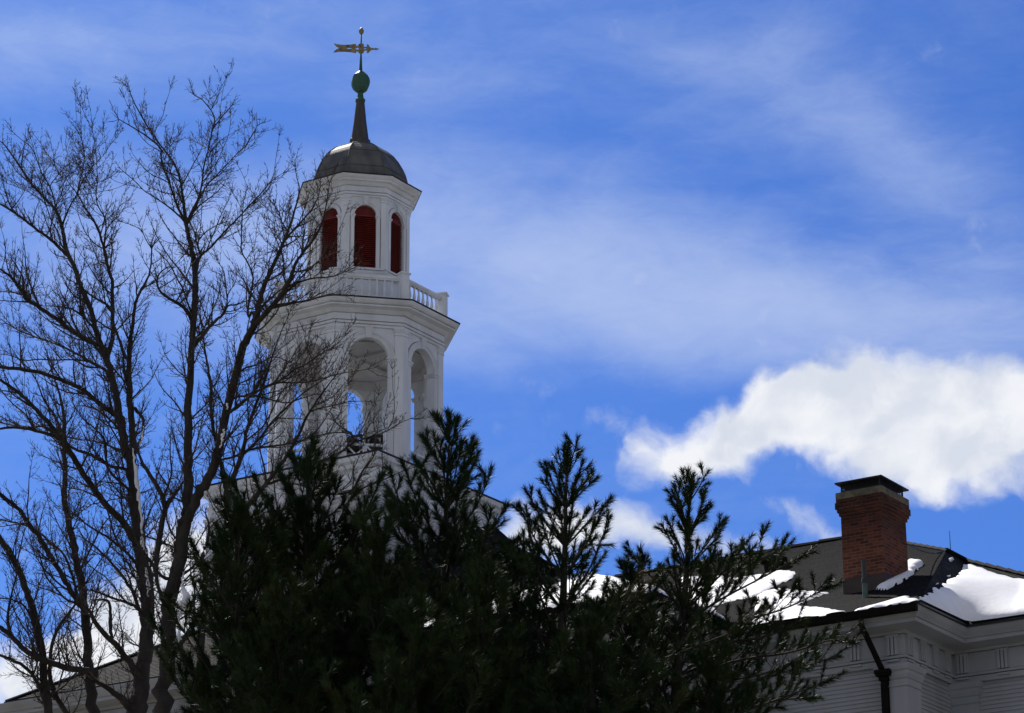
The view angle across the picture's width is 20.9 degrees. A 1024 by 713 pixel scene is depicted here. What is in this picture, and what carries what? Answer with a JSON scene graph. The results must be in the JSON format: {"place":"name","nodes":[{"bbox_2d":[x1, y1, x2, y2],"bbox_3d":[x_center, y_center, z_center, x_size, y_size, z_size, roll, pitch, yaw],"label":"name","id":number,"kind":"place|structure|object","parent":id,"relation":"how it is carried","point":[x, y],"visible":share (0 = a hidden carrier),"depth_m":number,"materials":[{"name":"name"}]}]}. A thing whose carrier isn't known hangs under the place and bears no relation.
{"place":"outdoors","nodes":[
{"label":"outdoors","id":0,"kind":"place"},
{"bbox_2d":[347,434,362,454],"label":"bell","id":1,"kind":"object","parent":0,"point":[349,452],"visible":0.19,"depth_m":78.07,"materials":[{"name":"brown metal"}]},
{"bbox_2d":[365,435,382,450],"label":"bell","id":2,"kind":"object","parent":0,"point":[371,441],"visible":0.29,"depth_m":77.66,"materials":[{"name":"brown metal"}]},
{"bbox_2d":[0,0,1023,703],"label":"sky","id":3,"kind":"structure","parent":0,"point":[777,246],"materials":[{"name":"blue"}]},
{"label":"ground","id":4,"kind":"structure","parent":0,"visible":0},
{"bbox_2d":[0,343,173,712],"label":"bare tree","id":5,"kind":"object","parent":4,"relation":"on","point":[44,681],"visible":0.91,"depth_m":34.40,"materials":[{"name":"brown plant"}]},
{"bbox_2d":[0,79,196,712],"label":"bare tree","id":6,"kind":"object","parent":4,"relation":"on","point":[136,701],"visible":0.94,"depth_m":34.32,"materials":[{"name":"brown plant"}]},
{"bbox_2d":[145,568,149,595],"bbox_3d":[-4.297,2.664,32.807,0.085,0.363,0.068,0,-20,0],"label":"snow clump","id":7,"kind":"object","parent":6,"relation":"attached to","point":[147,580],"visible":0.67,"depth_m":32.78,"materials":[{"name":"white snow"}]},
{"bbox_2d":[144,489,346,712],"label":"pine tree","id":8,"kind":"object","parent":4,"relation":"on","point":[230,531],"visible":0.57,"depth_m":26.84,"materials":[{"name":"green plant"}]},
{"bbox_2d":[72,59,429,712],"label":"bare tree","id":9,"kind":"object","parent":4,"relation":"on","point":[190,501],"visible":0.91,"depth_m":32.73,"materials":[{"name":"brown plant"}]},
{"bbox_2d":[132,448,147,556],"bbox_3d":[-4.431,1.735,33.130,0.249,1.352,0.071,0,-20,0],"label":"snow clump","id":10,"kind":"object","parent":9,"relation":"attached to","point":[136,480],"visible":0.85,"depth_m":33.15,"materials":[{"name":"white snow"}]},
{"bbox_2d":[175,572,190,641],"bbox_3d":[-3.730,2.844,31.562,0.168,0.828,0.124,-9,-21,23],"label":"snow clump","id":11,"kind":"object","parent":9,"relation":"attached to","point":[184,594],"visible":0.72,"depth_m":31.55,"materials":[{"name":"white snow"}]},
{"bbox_2d":[219,429,224,447],"bbox_3d":[-3.306,0.934,31.764,0.064,0.223,0.054,6,-21,-17],"label":"snow clump","id":12,"kind":"object","parent":9,"relation":"attached to","point":[222,435],"visible":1,"depth_m":31.75,"materials":[{"name":"white snow"}]},
{"bbox_2d":[4,523,573,702],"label":"assembly hall","id":13,"kind":"structure","parent":4,"relation":"on","point":[111,667],"depth_m":70.89,"materials":[{"name":"white paint"}]},
{"bbox_2d":[175,428,406,712],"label":"pine tree","id":14,"kind":"object","parent":4,"relation":"on","point":[318,546],"visible":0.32,"depth_m":27.62,"materials":[{"name":"green plant"}]},
{"bbox_2d":[287,502,498,712],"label":"pine tree","id":15,"kind":"object","parent":4,"relation":"on","point":[375,604],"visible":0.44,"depth_m":26.50,"materials":[{"name":"green plant"}]},
{"bbox_2d":[313,587,520,712],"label":"pine tree","id":16,"kind":"object","parent":4,"relation":"on","point":[412,696],"visible":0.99,"depth_m":24.86,"materials":[{"name":"green plant"}]},
{"bbox_2d":[335,403,567,689],"bbox_3d":[-0.655,5.756,27.639,2.730,11.076,2.618,14,-24,-34],"label":"pine tree","id":17,"kind":"object","parent":4,"relation":"on","point":[449,536],"visible":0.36,"depth_m":28.68,"materials":[{"name":"green plant"}]},
{"bbox_2d":[384,552,578,712],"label":"pine tree","id":18,"kind":"object","parent":4,"relation":"on","point":[485,593],"visible":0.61,"depth_m":25.55,"materials":[{"name":"green plant"}]},
{"bbox_2d":[450,533,572,711],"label":"pine tree","id":19,"kind":"object","parent":4,"relation":"on","point":[518,572],"visible":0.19,"depth_m":27.73,"materials":[{"name":"green plant"}]},
{"bbox_2d":[0,475,1023,712],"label":"clapboard building","id":20,"kind":"structure","parent":4,"relation":"on","point":[918,656],"depth_m":58.61,"materials":[{"name":"grey paint"}]},
{"bbox_2d":[203,27,504,625],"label":"bell tower","id":21,"kind":"structure","parent":20,"relation":"on","point":[413,337],"depth_m":78.81,"materials":[{"name":"white paint"}]},
{"bbox_2d":[424,572,724,626],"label":"snow patch","id":22,"kind":"object","parent":20,"relation":"on","point":[595,591],"visible":0.09,"depth_m":58.41,"materials":[{"name":"white snow"}]},
{"bbox_2d":[682,570,795,610],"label":"snow patch","id":23,"kind":"object","parent":20,"relation":"on","point":[761,585],"visible":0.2,"depth_m":65.51,"materials":[{"name":"white snow"}]},
{"bbox_2d":[752,588,845,625],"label":"snow patch","id":24,"kind":"object","parent":20,"relation":"on","point":[791,612],"visible":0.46,"depth_m":59.67,"materials":[{"name":"white snow"}]},
{"bbox_2d":[855,596,917,610],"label":"snow patch","id":25,"kind":"object","parent":20,"relation":"on","point":[902,599],"visible":1,"depth_m":57.14,"materials":[{"name":"white snow"}]},
{"bbox_2d":[876,559,922,589],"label":"snow patch","id":26,"kind":"object","parent":20,"relation":"on","point":[913,564],"visible":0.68,"depth_m":60.52,"materials":[{"name":"white snow"}]},
{"bbox_2d":[959,564,975,574],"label":"snow patch","id":27,"kind":"object","parent":20,"relation":"on","point":[968,566],"visible":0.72,"depth_m":63.67,"materials":[{"name":"white snow"}]},
{"bbox_2d":[919,567,1023,620],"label":"snow patch","id":28,"kind":"object","parent":20,"relation":"on","point":[976,593],"visible":1,"depth_m":59.02,"materials":[{"name":"white snow"}]},
{"bbox_2d":[448,432,774,712],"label":"pine tree","id":29,"kind":"object","parent":4,"relation":"on","point":[567,602],"visible":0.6,"depth_m":27.12,"materials":[{"name":"green plant"}]},
{"bbox_2d":[573,542,714,712],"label":"pine tree","id":30,"kind":"object","parent":4,"relation":"on","point":[627,565],"visible":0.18,"depth_m":28.64,"materials":[{"name":"green plant"}]},
{"bbox_2d":[651,636,775,712],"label":"pine tree","id":31,"kind":"object","parent":4,"relation":"on","point":[710,663],"visible":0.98,"depth_m":26.36,"materials":[{"name":"green plant"}]},
{"bbox_2d":[600,459,865,712],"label":"pine tree","id":32,"kind":"object","parent":4,"relation":"on","point":[684,600],"visible":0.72,"depth_m":27.75,"materials":[{"name":"green plant"}]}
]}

